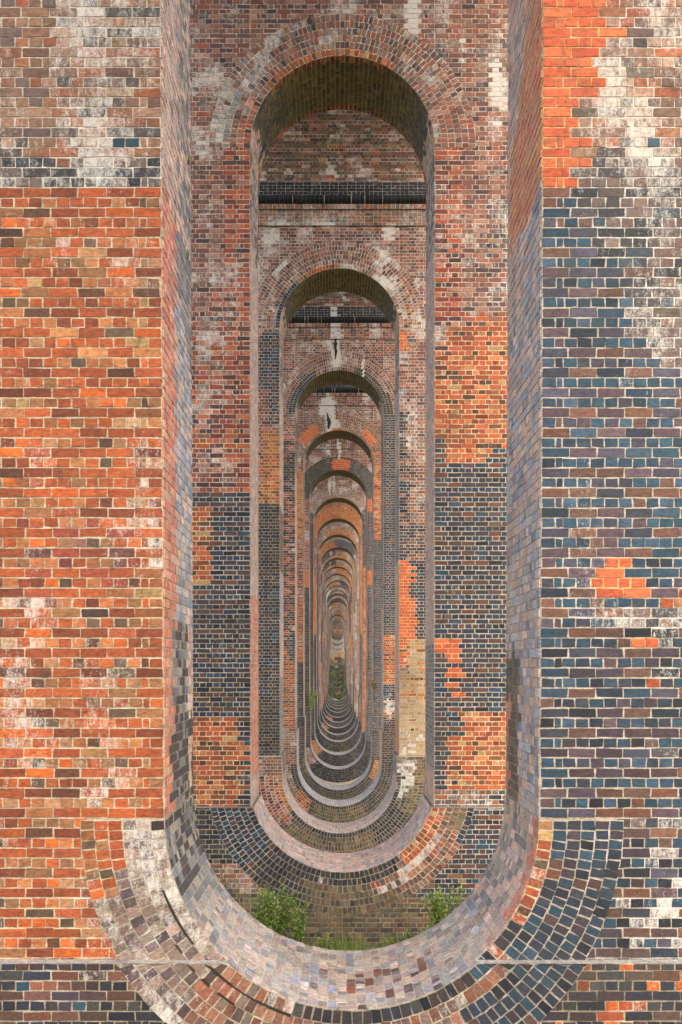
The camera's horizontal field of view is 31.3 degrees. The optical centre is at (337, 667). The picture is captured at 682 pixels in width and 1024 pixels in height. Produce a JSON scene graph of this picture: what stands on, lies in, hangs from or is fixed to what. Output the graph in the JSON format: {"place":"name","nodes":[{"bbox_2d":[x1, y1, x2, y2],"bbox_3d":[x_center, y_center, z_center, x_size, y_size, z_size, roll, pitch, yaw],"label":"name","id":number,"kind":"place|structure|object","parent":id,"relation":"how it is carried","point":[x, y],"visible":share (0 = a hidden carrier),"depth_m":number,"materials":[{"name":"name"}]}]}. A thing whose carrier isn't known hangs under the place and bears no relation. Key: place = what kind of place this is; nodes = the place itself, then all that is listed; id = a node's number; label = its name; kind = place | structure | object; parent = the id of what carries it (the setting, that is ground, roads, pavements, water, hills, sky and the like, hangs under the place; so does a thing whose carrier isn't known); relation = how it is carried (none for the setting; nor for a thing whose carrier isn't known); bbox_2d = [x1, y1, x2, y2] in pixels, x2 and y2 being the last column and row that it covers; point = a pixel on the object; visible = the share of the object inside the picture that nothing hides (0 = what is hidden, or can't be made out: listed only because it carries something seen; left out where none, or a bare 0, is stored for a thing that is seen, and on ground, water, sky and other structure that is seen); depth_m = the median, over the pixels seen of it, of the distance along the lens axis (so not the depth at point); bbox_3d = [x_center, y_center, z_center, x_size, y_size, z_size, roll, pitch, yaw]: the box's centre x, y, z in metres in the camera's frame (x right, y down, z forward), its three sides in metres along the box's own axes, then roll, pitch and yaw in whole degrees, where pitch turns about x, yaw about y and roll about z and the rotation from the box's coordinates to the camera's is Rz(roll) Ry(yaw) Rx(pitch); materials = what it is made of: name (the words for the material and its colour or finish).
{"place":"outdoors","nodes":[
{"label":"outdoors","id":0,"kind":"place"},
{"bbox_2d":[292,676,406,950],"bbox_3d":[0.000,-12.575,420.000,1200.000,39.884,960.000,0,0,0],"label":"ground","id":1,"kind":"structure","parent":0,"point":[354,945],"depth_m":20.02,"materials":[{"name":"green plant"}]},
{"bbox_2d":[252,906,263,922],"bbox_3d":[-1.248,4.234,19.678,0.292,0.796,0.374,0,0,30],"label":"shrub","id":2,"kind":"object","parent":1,"relation":"on","point":[257,913],"visible":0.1,"depth_m":19.66,"materials":[{"name":"green plant"}]},
{"bbox_2d":[241,881,299,936],"bbox_3d":[-1.083,4.073,19.429,0.991,1.334,0.800,0,0,0],"label":"shrub","id":3,"kind":"object","parent":1,"relation":"on","point":[271,921],"visible":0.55,"depth_m":19.46,"materials":[{"name":"green plant"}]},
{"bbox_2d":[282,900,310,942],"bbox_3d":[-0.635,4.146,19.206,0.461,0.984,0.334,0,0,0],"label":"shrub","id":4,"kind":"object","parent":1,"relation":"on","point":[298,932],"visible":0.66,"depth_m":19.18,"materials":[{"name":"green plant"}]},
{"bbox_2d":[313,932,330,947],"bbox_3d":[-0.243,4.457,19.790,0.295,0.349,0.156,0,0,0],"label":"weed","id":5,"kind":"object","parent":1,"relation":"on","point":[324,940],"visible":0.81,"depth_m":19.79,"materials":[{"name":"green plant"}]},
{"bbox_2d":[330,614,343,662],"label":"viaduct pier","id":6,"kind":"structure","parent":1,"relation":"on","point":[337,659],"depth_m":273.31,"materials":[{"name":"brick"}]},
{"bbox_2d":[331,621,342,640],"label":"viaduct pier","id":7,"kind":"structure","parent":1,"relation":"on","point":[336,637],"depth_m":317.31,"materials":[{"name":"brick"}]},
{"bbox_2d":[322,560,352,721],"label":"viaduct pier","id":8,"kind":"structure","parent":1,"relation":"on","point":[341,564],"depth_m":130.31,"materials":[{"name":"brick"}]},
{"bbox_2d":[325,581,349,707],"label":"viaduct pier","id":9,"kind":"structure","parent":1,"relation":"on","point":[338,584],"depth_m":163.31,"materials":[{"name":"brick"}]},
{"bbox_2d":[326,587,348,704],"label":"viaduct pier","id":10,"kind":"structure","parent":1,"relation":"on","point":[334,589],"depth_m":174.31,"materials":[{"name":"brick"}]},
{"bbox_2d":[327,591,347,702],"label":"viaduct pier","id":11,"kind":"structure","parent":1,"relation":"on","point":[335,593],"depth_m":185.47,"materials":[{"name":"brick"}]},
{"bbox_2d":[328,599,346,692],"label":"viaduct pier","id":12,"kind":"structure","parent":1,"relation":"on","point":[338,689],"depth_m":207.31,"materials":[{"name":"brick"}]},
{"bbox_2d":[329,608,345,676],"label":"viaduct pier","id":13,"kind":"structure","parent":1,"relation":"on","point":[330,669],"depth_m":240.31,"materials":[{"name":"brick"}]},
{"bbox_2d":[330,612,344,667],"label":"viaduct pier","id":14,"kind":"structure","parent":1,"relation":"on","point":[339,663],"depth_m":262.31,"materials":[{"name":"brick"}]},
{"bbox_2d":[329,605,345,681],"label":"viaduct pier","id":15,"kind":"structure","parent":1,"relation":"on","point":[343,609],"depth_m":229.31,"materials":[{"name":"brick"}]},
{"bbox_2d":[332,622,342,634],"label":"abutment wall","id":16,"kind":"structure","parent":1,"relation":"on","point":[337,628],"depth_m":326.36,"materials":[{"name":"brick"}]},
{"bbox_2d":[331,616,343,656],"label":"viaduct pier","id":17,"kind":"structure","parent":1,"relation":"on","point":[335,653],"depth_m":284.31,"materials":[{"name":"brick"}]},
{"bbox_2d":[329,602,345,686],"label":"viaduct pier","id":18,"kind":"structure","parent":1,"relation":"on","point":[330,607],"depth_m":218.30,"materials":[{"name":"brick"}]},
{"bbox_2d":[330,610,344,671],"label":"viaduct pier","id":19,"kind":"structure","parent":1,"relation":"on","point":[331,666],"depth_m":251.30,"materials":[{"name":"brick"}]},
{"bbox_2d":[331,620,343,645],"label":"viaduct pier","id":20,"kind":"structure","parent":1,"relation":"on","point":[337,643],"depth_m":306.31,"materials":[{"name":"brick"}]},
{"bbox_2d":[331,618,343,650],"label":"viaduct pier","id":21,"kind":"structure","parent":1,"relation":"on","point":[337,648],"depth_m":295.30,"materials":[{"name":"brick"}]},
{"bbox_2d":[304,439,371,785],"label":"viaduct pier","id":22,"kind":"structure","parent":1,"relation":"on","point":[338,457],"depth_m":64.31,"materials":[{"name":"brick"}]},
{"bbox_2d":[308,689,318,708],"bbox_3d":[-1.269,1.650,64.198,0.737,1.082,0.682,0,0,0],"label":"shrub","id":23,"kind":"object","parent":22,"relation":"attached to","point":[311,703],"visible":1,"depth_m":64.21,"materials":[{"name":"green plant"}]},
{"bbox_2d":[310,476,365,765],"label":"viaduct pier","id":24,"kind":"structure","parent":1,"relation":"on","point":[343,489],"depth_m":75.31,"materials":[{"name":"brick"}]},
{"bbox_2d":[314,502,361,752],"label":"viaduct pier","id":25,"kind":"structure","parent":1,"relation":"on","point":[327,514],"depth_m":86.31,"materials":[{"name":"brick"}]},
{"bbox_2d":[317,522,358,739],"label":"viaduct pier","id":26,"kind":"structure","parent":1,"relation":"on","point":[338,529],"depth_m":97.31,"materials":[{"name":"brick"}]},
{"bbox_2d":[319,537,356,733],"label":"viaduct pier","id":27,"kind":"structure","parent":1,"relation":"on","point":[339,543],"depth_m":108.31,"materials":[{"name":"brick"}]},
{"bbox_2d":[321,550,354,726],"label":"viaduct pier","id":28,"kind":"structure","parent":1,"relation":"on","point":[332,555],"depth_m":119.31,"materials":[{"name":"brick"}]},
{"bbox_2d":[324,568,351,716],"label":"viaduct pier","id":29,"kind":"structure","parent":1,"relation":"on","point":[338,571],"depth_m":141.30,"materials":[{"name":"brick"}]},
{"bbox_2d":[325,575,350,711],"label":"viaduct pier","id":30,"kind":"structure","parent":1,"relation":"on","point":[335,578],"depth_m":152.31,"materials":[{"name":"brick"}]},
{"bbox_2d":[328,595,347,699],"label":"viaduct pier","id":31,"kind":"structure","parent":1,"relation":"on","point":[344,693],"depth_m":196.30,"materials":[{"name":"brick"}]},
{"bbox_2d":[283,307,394,822],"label":"viaduct pier","id":32,"kind":"structure","parent":1,"relation":"on","point":[326,346],"depth_m":42.31,"materials":[{"name":"brick"}]},
{"bbox_2d":[297,384,380,799],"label":"viaduct pier","id":33,"kind":"structure","parent":1,"relation":"on","point":[340,411],"depth_m":53.31,"materials":[{"name":"brick"}]},
{"bbox_2d":[370,679,377,690],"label":"shrub","id":34,"kind":"object","parent":33,"relation":"attached to","point":[373,684],"visible":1,"depth_m":53.17,"materials":[{"name":"green plant"}]},
{"bbox_2d":[0,0,681,1023],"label":"viaduct pier","id":35,"kind":"structure","parent":1,"relation":"on","point":[118,904],"depth_m":9.90,"materials":[{"name":"brick"}]},
{"bbox_2d":[258,182,425,852],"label":"viaduct pier","id":36,"kind":"structure","parent":1,"relation":"on","point":[367,240],"depth_m":31.31,"materials":[{"name":"brick"}]},
{"bbox_2d":[302,292,376,306],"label":"wall","id":37,"kind":"structure","parent":36,"relation":"attached to","point":[338,299],"depth_m":42.30,"materials":[{"name":"brick"}]},
{"bbox_2d":[190,0,508,945],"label":"viaduct pier","id":38,"kind":"structure","parent":1,"relation":"on","point":[426,80],"depth_m":20.31,"materials":[{"name":"brick"}]},
{"bbox_2d":[220,870,231,894],"bbox_3d":[-1.831,3.790,20.122,0.220,0.926,0.144,0,0,-4],"label":"shrub","id":39,"kind":"object","parent":38,"relation":"attached to","point":[221,873],"visible":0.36,"depth_m":20.10,"materials":[{"name":"green plant"}]},
{"bbox_2d":[259,110,424,181],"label":"brick wall","id":40,"kind":"structure","parent":38,"relation":"attached to","point":[341,146],"depth_m":31.24,"materials":[{"name":"brick"}]},
{"bbox_2d":[383,933,395,945],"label":"weed","id":41,"kind":"object","parent":1,"relation":"on","point":[391,939],"visible":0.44,"depth_m":19.80,"materials":[{"name":"green plant"}]},
{"bbox_2d":[405,927,417,938],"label":"weed","id":42,"kind":"object","parent":1,"relation":"on","point":[408,934],"visible":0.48,"depth_m":19.77,"materials":[{"name":"green plant"}]},
{"bbox_2d":[419,884,459,928],"bbox_3d":[1.611,3.997,18.984,0.543,1.262,0.629,0,0,44],"label":"shrub","id":43,"kind":"object","parent":1,"relation":"on","point":[438,910],"visible":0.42,"depth_m":18.93,"materials":[{"name":"green plant"}]},
{"bbox_2d":[449,883,463,910],"bbox_3d":[1.852,3.892,18.903,0.255,1.196,0.224,0,0,0],"label":"shrub","id":44,"kind":"object","parent":1,"relation":"on","point":[458,898],"visible":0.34,"depth_m":18.89,"materials":[{"name":"green plant"}]}
]}

